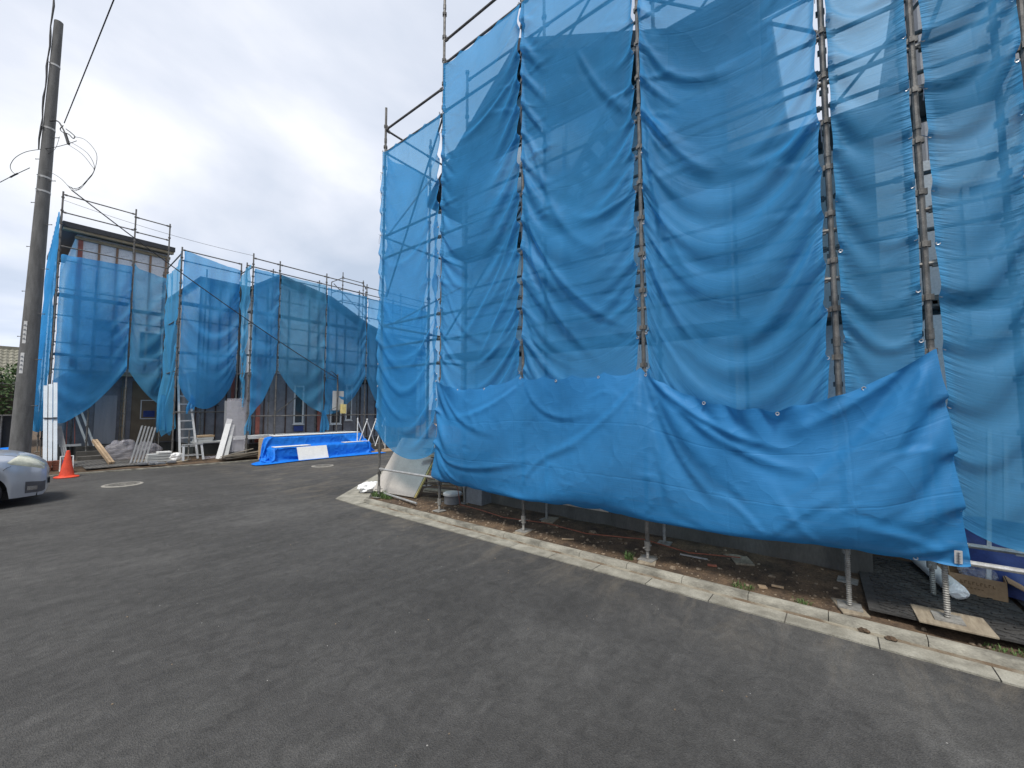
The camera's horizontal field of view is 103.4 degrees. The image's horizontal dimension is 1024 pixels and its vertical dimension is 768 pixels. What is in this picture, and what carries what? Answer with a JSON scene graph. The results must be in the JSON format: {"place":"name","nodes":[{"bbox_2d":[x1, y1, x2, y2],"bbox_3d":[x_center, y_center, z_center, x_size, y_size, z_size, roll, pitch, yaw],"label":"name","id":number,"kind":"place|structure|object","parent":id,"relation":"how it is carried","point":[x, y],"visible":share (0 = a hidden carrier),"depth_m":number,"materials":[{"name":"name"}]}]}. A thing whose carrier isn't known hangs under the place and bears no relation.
{"place":"outdoors","nodes":[
{"label":"outdoors","id":0,"kind":"place"},
{"bbox_2d":[31,423,436,474],"bbox_3d":[-36.751,3.513,29.074,61.880,0.076,80.000,-3,-4,38],"label":"building plot","id":1,"kind":"object","parent":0,"point":[209,458],"visible":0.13,"depth_m":13.74,"materials":[{"name":"soil"}]},
{"bbox_2d":[0,415,11,447],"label":"net fence","id":2,"kind":"object","parent":1,"relation":"on","point":[5,424],"visible":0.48,"depth_m":11.89,"materials":[{"name":"black metal"}]},
{"bbox_2d":[0,360,17,414],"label":"hedge","id":3,"kind":"object","parent":1,"relation":"on","point":[7,390],"visible":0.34,"depth_m":12.60,"materials":[{"name":"green plant"}]},
{"bbox_2d":[0,346,18,383],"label":"house","id":4,"kind":"structure","parent":1,"relation":"on","point":[8,354],"depth_m":19.14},
{"bbox_2d":[43,383,56,460],"bbox_3d":[-13.508,1.190,11.831,1.123,2.518,0.282,-3,-4,36],"label":"trim bundle","id":5,"kind":"object","parent":1,"relation":"on","point":[50,397],"depth_m":11.85,"materials":[{"name":"white plastic"}]},
{"bbox_2d":[57,426,66,459],"bbox_3d":[-13.238,1.848,11.941,0.761,1.215,0.137,-2,-4,26],"label":"wood strip","id":6,"kind":"object","parent":1,"relation":"on","point":[61,437],"visible":0.59,"depth_m":11.98,"materials":[{"name":"grey wood"}]},
{"bbox_2d":[59,455,73,471],"bbox_3d":[-12.374,2.206,11.237,0.223,0.422,0.261,-3,-4,38],"label":"cord reel","id":7,"kind":"object","parent":1,"relation":"on","point":[62,462],"visible":0.52,"depth_m":11.19,"materials":[{"name":"white plastic"}]},
{"bbox_2d":[74,458,133,466],"bbox_3d":[-13.171,2.500,12.968,1.680,0.033,1.400,-3,-4,38],"label":"ground mat","id":8,"kind":"object","parent":1,"relation":"on","point":[95,462],"visible":0.83,"depth_m":12.79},
{"bbox_2d":[36,191,180,455],"bbox_3d":[-15.032,-1.906,15.052,7.051,9.030,2.920,-3,-4,38],"label":"scaffold","id":9,"kind":"object","parent":1,"relation":"on","point":[56,295],"visible":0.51,"depth_m":14.44,"materials":[{"name":"metal"}]},
{"bbox_2d":[33,212,59,431],"bbox_3d":[-16.873,-1.991,14.517,4.500,7.392,0.305,-3,-4,38],"label":"sheet","id":10,"kind":"object","parent":9,"relation":"attached to","point":[46,331],"visible":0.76,"depth_m":13.41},
{"bbox_2d":[52,254,131,422],"bbox_3d":[-14.295,-1.508,13.826,0.187,5.639,1.739,-3,-4,38],"label":"sheet","id":11,"kind":"object","parent":9,"relation":"attached to","point":[91,344],"visible":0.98,"depth_m":13.74,"materials":[{"name":"fabric"}]},
{"bbox_2d":[129,264,165,402],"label":"sheet","id":12,"kind":"object","parent":9,"relation":"hanging from","point":[149,290],"visible":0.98,"depth_m":14.95,"materials":[{"name":"fabric"}]},
{"bbox_2d":[64,200,252,255],"bbox_3d":[-12.165,-5.399,14.111,5.693,1.381,0.011,1,-4,-14],"label":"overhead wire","id":13,"kind":"object","parent":9,"relation":"hanging from","point":[156,230],"visible":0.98,"depth_m":14.04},
{"bbox_2d":[157,258,182,436],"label":"sheet","id":14,"kind":"object","parent":9,"relation":"attached to","point":[166,388],"visible":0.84,"depth_m":14.56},
{"bbox_2d":[156,395,170,434],"bbox_3d":[-11.948,1.068,13.909,0.080,1.405,0.421,-3,-4,38],"label":"sheet tail","id":15,"kind":"object","parent":14,"relation":"hanging from","point":[160,421],"visible":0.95,"depth_m":13.87},
{"bbox_2d":[82,462,136,468],"bbox_3d":[-12.072,2.454,12.223,0.830,0.033,1.200,-3,-4,38],"label":"ground mat","id":16,"kind":"object","parent":1,"relation":"on","point":[107,465],"visible":0.95,"depth_m":12.12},
{"bbox_2d":[92,439,114,464],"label":"timber beam","id":17,"kind":"structure","parent":16,"relation":"on","point":[100,448],"depth_m":12.71,"materials":[{"name":"brown wood"}]},
{"bbox_2d":[129,425,155,463],"bbox_3d":[-11.981,1.936,13.155,0.376,1.163,1.184,2,-4,-30],"label":"siding strip","id":18,"kind":"object","parent":16,"relation":"on","point":[142,447],"visible":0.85,"depth_m":13.14,"materials":[{"name":"grey plastic"}]},
{"bbox_2d":[47,220,174,460],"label":"house","id":19,"kind":"structure","parent":1,"relation":"on","point":[104,417],"depth_m":14.98,"materials":[{"name":"concrete"}]},
{"bbox_2d":[59,417,80,446],"bbox_3d":[-15.045,1.457,13.796,0.523,1.305,0.500,-3,-4,38],"label":"wood frame","id":20,"kind":"object","parent":19,"relation":"on","point":[68,445],"visible":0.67,"depth_m":13.71,"materials":[{"name":"grey wood"}]},
{"bbox_2d":[75,412,93,445],"bbox_3d":[-14.752,1.442,13.921,0.902,1.374,0.204,-1,-4,11],"label":"plank pair","id":21,"kind":"object","parent":19,"relation":"attached to","point":[80,427],"visible":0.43,"depth_m":13.89,"materials":[{"name":"grey"}]},
{"bbox_2d":[93,395,117,443],"bbox_3d":[-14.754,1.287,14.668,0.075,1.750,0.570,-3,-4,38],"label":"door","id":22,"kind":"structure","parent":19,"relation":"in","point":[105,410],"depth_m":14.65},
{"bbox_2d":[133,459,187,464],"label":"plywood sheet","id":23,"kind":"object","parent":1,"relation":"on","point":[164,461],"visible":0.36,"depth_m":13.20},
{"bbox_2d":[146,458,171,461],"bbox_3d":[-11.424,2.459,13.076,0.324,0.074,0.631,-3,-4,38],"label":"siding bundle","id":24,"kind":"object","parent":23,"relation":"on","point":[160,460],"visible":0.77,"depth_m":12.98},
{"bbox_2d":[145,456,169,459],"bbox_3d":[-11.424,2.374,13.081,0.324,0.074,0.631,-3,-4,38],"label":"siding bundle","id":25,"kind":"object","parent":24,"relation":"on","point":[157,457],"visible":0.81,"depth_m":12.96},
{"bbox_2d":[146,453,172,456],"bbox_3d":[-11.411,2.290,13.102,0.324,0.074,0.631,-3,-4,38],"label":"siding bundle","id":26,"kind":"object","parent":25,"relation":"on","point":[157,454],"visible":0.89,"depth_m":13.00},
{"bbox_2d":[168,452,181,460],"bbox_3d":[-11.128,2.409,13.357,0.313,0.290,0.429,-3,-4,38],"label":"plastic bag","id":27,"kind":"object","parent":23,"relation":"on","point":[176,456],"visible":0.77,"depth_m":13.29,"materials":[{"name":"white"}]},
{"bbox_2d":[177,376,198,458],"bbox_3d":[-11.257,1.126,13.997,1.029,2.863,0.540,-3,-4,38],"label":"ladder","id":28,"kind":"object","parent":1,"relation":"on","point":[179,429],"visible":0.74,"depth_m":13.89,"materials":[{"name":"metal"}]},
{"bbox_2d":[182,443,203,460],"bbox_3d":[-10.597,2.260,13.428,0.235,0.529,0.600,-3,-4,38],"label":"step stool","id":29,"kind":"object","parent":1,"relation":"on","point":[183,450],"visible":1,"depth_m":13.36,"materials":[{"name":"metal"}]},
{"bbox_2d":[174,288,241,454],"bbox_3d":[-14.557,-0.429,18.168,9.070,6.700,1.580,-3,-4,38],"label":"house","id":30,"kind":"structure","parent":1,"relation":"on","point":[212,423],"depth_m":15.46,"materials":[{"name":"concrete"}]},
{"bbox_2d":[216,419,231,458],"bbox_3d":[-9.952,1.887,13.986,0.156,1.365,0.649,0,-3,-6],"label":"board","id":31,"kind":"object","parent":1,"relation":"on","point":[224,439],"visible":1,"depth_m":13.97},
{"bbox_2d":[224,424,234,454],"bbox_3d":[-9.839,1.993,14.082,0.112,1.152,0.544,1,-4,-14],"label":"board","id":32,"kind":"object","parent":1,"relation":"on","point":[229,439],"visible":0.86,"depth_m":14.10,"materials":[{"name":"grey"}]},
{"bbox_2d":[223,401,243,455],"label":"wrapped panels","id":33,"kind":"object","parent":1,"relation":"on","point":[234,411],"visible":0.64,"depth_m":14.44,"materials":[{"name":"grey plastic"}]},
{"bbox_2d":[171,247,379,459],"bbox_3d":[-8.101,-0.903,17.533,1.940,7.330,10.120,-3,-4,38],"label":"scaffold","id":34,"kind":"object","parent":1,"relation":"on","point":[200,412],"visible":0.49,"depth_m":15.08,"materials":[{"name":"metal"}]},
{"bbox_2d":[190,440,220,443],"bbox_3d":[-10.731,2.069,14.603,0.700,0.040,1.350,-3,-4,38],"label":"plank","id":35,"kind":"object","parent":34,"relation":"on","point":[214,441],"visible":0.43,"depth_m":14.27,"materials":[{"name":"grey"}]},
{"bbox_2d":[178,251,240,408],"bbox_3d":[-10.793,-1.853,14.506,0.150,5.477,1.710,-3,-4,38],"label":"sheet","id":36,"kind":"object","parent":34,"relation":"hanging from","point":[208,346],"visible":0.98,"depth_m":14.44,"materials":[{"name":"fabric"}]},
{"bbox_2d":[186,402,194,413],"bbox_3d":[-11.112,0.702,13.993,0.070,0.664,0.243,-3,-4,38],"label":"sheet tail","id":37,"kind":"object","parent":36,"relation":"hanging from","point":[189,405],"visible":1,"depth_m":13.96},
{"bbox_2d":[239,265,250,406],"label":"sheet","id":38,"kind":"object","parent":34,"relation":"attached to","point":[245,282],"visible":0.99,"depth_m":14.77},
{"bbox_2d":[244,416,250,434],"bbox_3d":[-9.349,1.451,14.309,0.070,0.721,0.209,-3,-4,38],"label":"sheet tail","id":39,"kind":"object","parent":34,"relation":"hanging from","point":[248,423],"visible":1,"depth_m":14.32},
{"bbox_2d":[249,269,279,416],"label":"sheet","id":40,"kind":"object","parent":34,"relation":"attached to","point":[265,319],"visible":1,"depth_m":14.78,"materials":[{"name":"fabric"}]},
{"bbox_2d":[278,275,326,412],"bbox_3d":[-8.186,-1.469,15.868,0.109,5.292,1.740,-3,-4,38],"label":"sheet","id":41,"kind":"object","parent":34,"relation":"attached to","point":[304,336],"visible":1,"depth_m":15.89,"materials":[{"name":"fabric"}]},
{"bbox_2d":[324,288,366,414],"bbox_3d":[-7.045,-1.339,17.288,0.119,5.280,1.790,-3,-4,38],"label":"sheet","id":42,"kind":"object","parent":34,"relation":"attached to","point":[348,317],"visible":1,"depth_m":17.24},
{"bbox_2d":[320,410,328,432],"bbox_3d":[-7.605,1.575,16.403,0.080,1.014,0.365,-3,-4,38],"label":"sheet tail","id":43,"kind":"object","parent":42,"relation":"hanging from","point":[324,424],"visible":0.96,"depth_m":16.39},
{"bbox_2d":[366,298,378,400],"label":"sheet","id":44,"kind":"object","parent":34,"relation":"attached to","point":[372,329],"visible":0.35,"depth_m":18.27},
{"bbox_2d":[237,275,382,454],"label":"house","id":45,"kind":"structure","parent":1,"relation":"on","point":[285,394],"depth_m":16.31,"materials":[{"name":"concrete"}]},
{"bbox_2d":[292,393,303,424],"bbox_3d":[-8.703,0.868,16.516,0.082,1.590,0.450,-3,-4,38],"label":"window","id":46,"kind":"structure","parent":45,"relation":"in","point":[298,405],"depth_m":16.51,"materials":[{"name":"white glass"}]},
{"bbox_2d":[329,411,341,424],"bbox_3d":[-7.722,1.342,17.722,0.082,0.890,0.560,-3,-4,38],"label":"window","id":47,"kind":"structure","parent":45,"relation":"in","point":[331,417],"depth_m":17.74,"materials":[{"name":"white glass"}]},
{"bbox_2d":[344,400,352,420],"bbox_3d":[-7.349,0.847,18.222,0.082,1.640,0.360,-3,-4,38],"label":"window","id":48,"kind":"structure","parent":45,"relation":"in","point":[349,406],"depth_m":18.24,"materials":[{"name":"white glass"}]},
{"bbox_2d":[327,372,345,431],"bbox_3d":[-7.274,1.105,16.690,0.150,3.258,0.837,-3,-4,38],"label":"meter post","id":49,"kind":"object","parent":1,"relation":"on","point":[338,403],"visible":0.97,"depth_m":16.79,"materials":[{"name":"metal"}]},
{"bbox_2d":[331,272,365,313],"bbox_3d":[-9.027,-1.444,22.233,1.490,8.980,2.582,-3,-4,38],"label":"scaffold","id":50,"kind":"object","parent":1,"relation":"on","point":[349,279],"visible":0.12,"depth_m":22.07,"materials":[{"name":"metal"}]},
{"bbox_2d":[371,443,388,449],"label":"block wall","id":51,"kind":"structure","parent":0,"point":[373,446],"depth_m":17.52,"materials":[{"name":"concrete"}]},
{"bbox_2d":[0,0,830,385],"label":"sky","id":52,"kind":"structure","parent":0,"point":[249,127],"materials":[{"name":"white"}]},
{"bbox_2d":[0,450,1023,767],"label":"road","id":53,"kind":"structure","parent":0,"point":[386,640],"depth_m":2.95,"materials":[{"name":"asphalt"}]},
{"bbox_2d":[0,449,49,501],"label":"parked car","id":54,"kind":"object","parent":53,"relation":"on","point":[24,474],"visible":1,"depth_m":7.56,"materials":[{"name":"silver metal"}]},
{"bbox_2d":[8,0,63,452],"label":"utility pole","id":55,"kind":"object","parent":53,"relation":"on","point":[21,432],"visible":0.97,"depth_m":10.95,"materials":[{"name":"concrete"}]},
{"bbox_2d":[10,120,96,190],"bbox_3d":[-12.579,-6.280,11.111,2.378,2.018,0.068,0,-3,0],"label":"wire loop","id":56,"kind":"object","parent":55,"relation":"attached to","point":[68,143],"visible":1,"depth_m":11.12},
{"bbox_2d":[64,0,113,122],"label":"overhead wire","id":57,"kind":"object","parent":55,"relation":"attached to","point":[90,58],"visible":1,"depth_m":9.06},
{"bbox_2d":[47,170,337,378],"bbox_3d":[-9.987,-3.037,13.941,0.588,5.316,8.193,-3,-4,38],"label":"overhead wire","id":58,"kind":"object","parent":55,"relation":"attached to","point":[188,277],"visible":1,"depth_m":12.90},
{"bbox_2d":[53,450,79,478],"bbox_3d":[-11.796,2.118,10.731,0.480,0.706,0.480,-3,-4,38],"label":"traffic cone","id":59,"kind":"object","parent":53,"relation":"on","point":[67,470],"visible":1,"depth_m":10.66,"materials":[{"name":"plastic"}]},
{"bbox_2d":[101,481,143,487],"bbox_3d":[-9.332,2.403,9.697,0.746,0.016,0.746,-3,-4,38],"label":"manhole cover","id":60,"kind":"object","parent":53,"relation":"on","point":[122,484],"visible":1,"depth_m":9.63,"materials":[{"name":"metal"}]},
{"bbox_2d":[49,459,258,476],"bbox_3d":[-12.944,2.435,10.153,0.998,0.050,80.029,-3,-5,40],"label":"edging","id":61,"kind":"object","parent":53,"relation":"on","point":[158,467],"visible":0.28,"depth_m":12.32,"materials":[{"name":"concrete"}]},
{"bbox_2d":[258,438,263,458],"bbox_3d":[-7.428,2.365,15.422,1.030,0.750,3.670,-3,-4,38],"label":"lumber stack","id":62,"kind":"object","parent":53,"relation":"on","point":[260,445],"visible":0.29,"depth_m":14.23,"materials":[{"name":"brown wood"}]},
{"bbox_2d":[252,433,385,464],"bbox_3d":[-7.199,2.303,15.152,1.618,0.827,4.814,-3,-4,38],"label":"blue tarpaulin","id":63,"kind":"object","parent":62,"relation":"on","point":[336,447],"visible":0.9,"depth_m":15.09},
{"bbox_2d":[232,431,346,439],"bbox_3d":[-8.615,2.015,16.024,0.450,0.120,4.300,-3,-4,38],"label":"long board bundle","id":64,"kind":"object","parent":63,"relation":"on","point":[250,437],"visible":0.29,"depth_m":14.88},
{"bbox_2d":[273,444,308,447],"bbox_3d":[-7.822,2.201,14.356,0.350,0.018,1.200,-3,-4,38],"label":"board","id":65,"kind":"object","parent":63,"relation":"on","point":[290,446],"visible":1,"depth_m":14.21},
{"bbox_2d":[269,433,329,436],"bbox_3d":[-7.898,1.893,15.140,0.480,0.027,2.000,-3,-4,38],"label":"board","id":66,"kind":"object","parent":63,"relation":"on","point":[298,434],"visible":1,"depth_m":14.97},
{"bbox_2d":[297,445,328,459],"bbox_3d":[-7.150,2.461,14.535,0.216,0.447,1.060,-3,-4,38],"label":"siding board","id":67,"kind":"object","parent":63,"relation":"on","point":[311,452],"visible":1,"depth_m":14.51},
{"bbox_2d":[326,431,356,433],"bbox_3d":[-6.891,1.971,16.444,0.530,0.030,1.200,-3,-4,38],"label":"board","id":68,"kind":"object","parent":63,"relation":"on","point":[342,432],"visible":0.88,"depth_m":16.18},
{"bbox_2d":[311,464,333,466],"bbox_3d":[-6.021,2.595,12.859,0.655,0.016,0.655,-3,-4,38],"label":"manhole cover","id":69,"kind":"object","parent":53,"relation":"on","point":[325,465],"visible":1,"depth_m":12.85,"materials":[{"name":"metal"}]},
{"bbox_2d":[357,418,384,448],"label":"folding gate","id":70,"kind":"structure","parent":53,"relation":"on","point":[370,431],"depth_m":16.82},
{"bbox_2d":[336,471,1023,688],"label":"kerb","id":71,"kind":"structure","parent":53,"relation":"on","point":[977,661],"depth_m":3.73,"materials":[{"name":"concrete"}]},
{"bbox_2d":[357,481,376,492],"bbox_3d":[-3.103,2.259,8.882,0.490,0.261,0.637,-3,-4,38],"label":"plastic bag","id":72,"kind":"object","parent":71,"relation":"on","point":[366,487],"visible":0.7,"depth_m":8.69,"materials":[{"name":"white"}]},
{"bbox_2d":[857,627,870,633],"bbox_3d":[2.866,2.003,3.296,0.083,0.030,0.067,-3,-4,38],"label":"stone","id":73,"kind":"object","parent":71,"relation":"on","point":[865,630],"visible":1,"depth_m":3.28,"materials":[{"name":"stone"}]},
{"bbox_2d":[884,635,897,641],"bbox_3d":[2.977,1.996,3.178,0.079,0.027,0.061,-3,-4,38],"label":"stone","id":74,"kind":"object","parent":71,"relation":"on","point":[890,638],"visible":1,"depth_m":3.17,"materials":[{"name":"stone"}]},
{"bbox_2d":[434,0,1018,573],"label":"house","id":75,"kind":"structure","parent":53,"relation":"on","point":[824,556],"depth_m":5.04,"materials":[{"name":"concrete"}]},
{"bbox_2d":[517,187,520,251],"bbox_3d":[-0.083,-2.919,7.356,0.910,1.140,0.082,-3,-4,38],"label":"window","id":76,"kind":"structure","parent":75,"relation":"in","point":[518,189],"depth_m":7.23,"materials":[{"name":"grey glass"}]},
{"bbox_2d":[517,357,521,377],"bbox_3d":[-0.158,-0.088,7.289,1.310,1.110,0.011,-3,-4,38],"label":"window","id":77,"kind":"structure","parent":75,"relation":"in","point":[520,358],"depth_m":7.06,"materials":[{"name":"grey glass"}]},
{"bbox_2d":[634,184,643,235],"bbox_3d":[1.639,-2.503,5.958,0.610,0.740,0.082,-3,-4,38],"label":"window","id":78,"kind":"structure","parent":75,"relation":"in","point":[636,223],"depth_m":5.85,"materials":[{"name":"grey glass"}]},
{"bbox_2d":[370,470,1023,657],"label":"soil","id":79,"kind":"structure","parent":0,"point":[782,570],"depth_m":4.61,"materials":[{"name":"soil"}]},
{"bbox_2d":[383,492,417,504],"bbox_3d":[-2.144,2.174,7.708,0.042,0.045,1.208,3,-5,-45],"label":"loose pipe","id":80,"kind":"object","parent":79,"relation":"on","point":[403,499],"visible":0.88,"depth_m":7.61,"materials":[{"name":"metal"}]},
{"bbox_2d":[373,445,434,497],"bbox_3d":[-2.143,1.698,8.384,1.410,1.092,0.654,-2,-4,33],"label":"plasterboard","id":81,"kind":"object","parent":79,"relation":"on","point":[401,484],"visible":0.64,"depth_m":8.22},
{"bbox_2d":[443,491,461,504],"bbox_3d":[-1.094,2.086,7.427,0.344,0.197,0.344,-3,-4,38],"label":"drain basin","id":82,"kind":"object","parent":79,"relation":"on","point":[451,497],"visible":0.97,"depth_m":7.30,"materials":[{"name":"grey plastic"}]},
{"bbox_2d":[463,486,490,505],"bbox_3d":[-0.638,1.690,7.446,0.540,0.970,0.360,-3,-4,38],"label":"meter cabinet","id":83,"kind":"object","parent":79,"relation":"on","point":[477,497],"visible":0.23,"depth_m":7.28,"materials":[{"name":"grey plastic"}]},
{"bbox_2d":[513,528,533,535],"bbox_3d":[0.165,2.121,5.808,0.190,0.022,0.300,-2,-4,31],"label":"jack pad","id":84,"kind":"object","parent":79,"relation":"on","point":[520,533],"visible":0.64,"depth_m":5.71,"materials":[{"name":"brown wood"}]},
{"bbox_2d":[541,516,557,523],"bbox_3d":[0.587,2.094,6.228,0.190,0.022,0.300,-2,-4,25],"label":"jack pad","id":85,"kind":"object","parent":79,"relation":"on","point":[551,520],"visible":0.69,"depth_m":6.16,"materials":[{"name":"grey wood"}]},
{"bbox_2d":[456,486,739,557],"bbox_3d":[0.763,1.805,5.799,4.371,0.504,0.199,-2,-4,35],"label":"extension cord","id":86,"kind":"object","parent":79,"relation":"on","point":[604,535],"visible":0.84,"depth_m":5.39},
{"bbox_2d":[637,554,656,566],"bbox_3d":[1.573,2.042,4.690,0.190,0.022,0.300,-2,-4,25],"label":"jack pad","id":87,"kind":"object","parent":79,"relation":"on","point":[641,562],"visible":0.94,"depth_m":4.59,"materials":[{"name":"brown wood"}]},
{"bbox_2d":[680,553,707,559],"bbox_3d":[2.118,2.014,4.718,0.300,0.016,0.012,-2,-4,36],"label":"offcut","id":88,"kind":"object","parent":79,"relation":"on","point":[693,556],"visible":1,"depth_m":4.71,"materials":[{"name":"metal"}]},
{"bbox_2d":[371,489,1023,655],"bbox_3d":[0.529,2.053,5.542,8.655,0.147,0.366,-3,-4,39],"label":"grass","id":89,"kind":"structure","parent":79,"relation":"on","point":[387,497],"depth_m":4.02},
{"bbox_2d":[373,0,1023,626],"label":"scaffold","id":90,"kind":"object","parent":79,"relation":"on","point":[931,306],"visible":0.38,"depth_m":3.79,"materials":[{"name":"metal"}]},
{"bbox_2d":[375,113,439,459],"bbox_3d":[-2.029,-1.765,7.702,1.889,6.319,0.082,-3,-4,38],"label":"sheet","id":91,"kind":"object","parent":90,"relation":"attached to","point":[406,378],"visible":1,"depth_m":7.68,"materials":[{"name":"plastic"}]},
{"bbox_2d":[432,214,440,423],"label":"sheet","id":92,"kind":"object","parent":90,"relation":"attached to","point":[438,272],"visible":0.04,"depth_m":9.54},
{"bbox_2d":[439,2,520,389],"bbox_3d":[-0.585,-2.566,6.592,1.824,6.673,0.102,-3,-4,38],"label":"sheet","id":93,"kind":"object","parent":90,"relation":"hanging from","point":[479,254],"visible":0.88,"depth_m":6.54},
{"bbox_2d":[519,0,639,379],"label":"sheet","id":94,"kind":"object","parent":90,"relation":"hanging from","point":[580,267],"visible":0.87,"depth_m":5.42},
{"bbox_2d":[431,349,970,566],"bbox_3d":[0.998,0.693,4.923,6.147,1.767,0.301,-3,-4,38],"label":"closed sheet","id":95,"kind":"object","parent":90,"relation":"hanging from","point":[870,468],"visible":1,"depth_m":4.04,"materials":[{"name":"fabric"}]},
{"bbox_2d":[564,504,608,512],"bbox_3d":[0.729,1.569,5.289,1.150,0.042,0.042,-3,-4,38],"label":"loose pipe","id":96,"kind":"object","parent":95,"relation":"attached to","point":[585,508],"visible":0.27,"depth_m":5.03,"materials":[{"name":"metal"}]},
{"bbox_2d":[635,0,829,411],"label":"sheet","id":97,"kind":"object","parent":90,"relation":"hanging from","point":[735,269],"visible":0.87,"depth_m":4.25,"materials":[{"name":"fabric"}]},
{"bbox_2d":[825,0,924,392],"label":"sheet","id":98,"kind":"object","parent":90,"relation":"hanging from","point":[878,258],"visible":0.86,"depth_m":3.55,"materials":[{"name":"fabric"}]},
{"bbox_2d":[913,0,1023,551],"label":"sheet","id":99,"kind":"object","parent":90,"relation":"hanging from","point":[973,91],"visible":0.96,"depth_m":3.14,"materials":[{"name":"fabric"}]},
{"bbox_2d":[728,554,754,565],"bbox_3d":[2.620,2.011,4.626,0.190,0.022,0.300,-1,-4,13],"label":"jack pad","id":100,"kind":"object","parent":79,"relation":"on","point":[744,560],"visible":0.91,"depth_m":4.58,"materials":[{"name":"grey wood"}]},
{"bbox_2d":[831,597,870,617],"bbox_3d":[2.982,1.974,3.571,0.190,0.022,0.300,-1,-4,22],"label":"jack pad","id":101,"kind":"object","parent":79,"relation":"on","point":[851,612],"visible":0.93,"depth_m":3.47,"materials":[{"name":"brown wood"}]},
{"bbox_2d":[859,556,1023,644],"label":"ground mat","id":102,"kind":"object","parent":79,"relation":"on","point":[894,587],"visible":0.7,"depth_m":3.55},
{"bbox_2d":[910,559,969,598],"bbox_3d":[4.169,1.848,4.007,0.141,0.134,1.087,-2,-4,29],"label":"plastic bag","id":103,"kind":"object","parent":102,"relation":"on","point":[957,590],"visible":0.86,"depth_m":3.61,"materials":[{"name":"white plastic"}]},
{"bbox_2d":[910,604,999,639],"bbox_3d":[3.474,1.868,3.199,0.420,0.018,0.340,-2,-4,36],"label":"jack pad","id":104,"kind":"object","parent":102,"relation":"on","point":[979,626],"visible":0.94,"depth_m":3.15,"materials":[{"name":"brown wood"}]},
{"bbox_2d":[937,563,1023,602],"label":"cardboard box","id":105,"kind":"object","parent":102,"relation":"on","point":[988,588],"visible":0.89,"depth_m":3.61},
{"bbox_2d":[985,540,991,579],"bbox_3d":[4.725,1.161,3.947,0.804,1.441,0.148,2,-4,-34],"label":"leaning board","id":106,"kind":"object","parent":79,"relation":"on","point":[988,572],"depth_m":3.74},
{"bbox_2d":[1014,598,1023,607],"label":"ground mat","id":107,"kind":"object","parent":79,"relation":"on","point":[1021,602],"depth_m":3.52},
{"bbox_2d":[961,529,1023,600],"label":"dark tarpaulin","id":108,"kind":"object","parent":107,"relation":"on","point":[997,558],"visible":0.33,"depth_m":3.75,"materials":[{"name":"blue plastic"}]},
{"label":"scrap board","id":109,"kind":"object","parent":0,"visible":0},
{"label":"scrap board","id":110,"kind":"object","parent":109,"relation":"on","visible":0},
{"bbox_2d":[424,488,455,491],"bbox_3d":[-1.368,2.061,7.826,0.720,0.038,0.125,-1,-4,20],"label":"scrap board","id":111,"kind":"object","parent":110,"relation":"on","point":[434,489],"visible":0.64,"depth_m":7.84,"materials":[{"name":"grey wood"}]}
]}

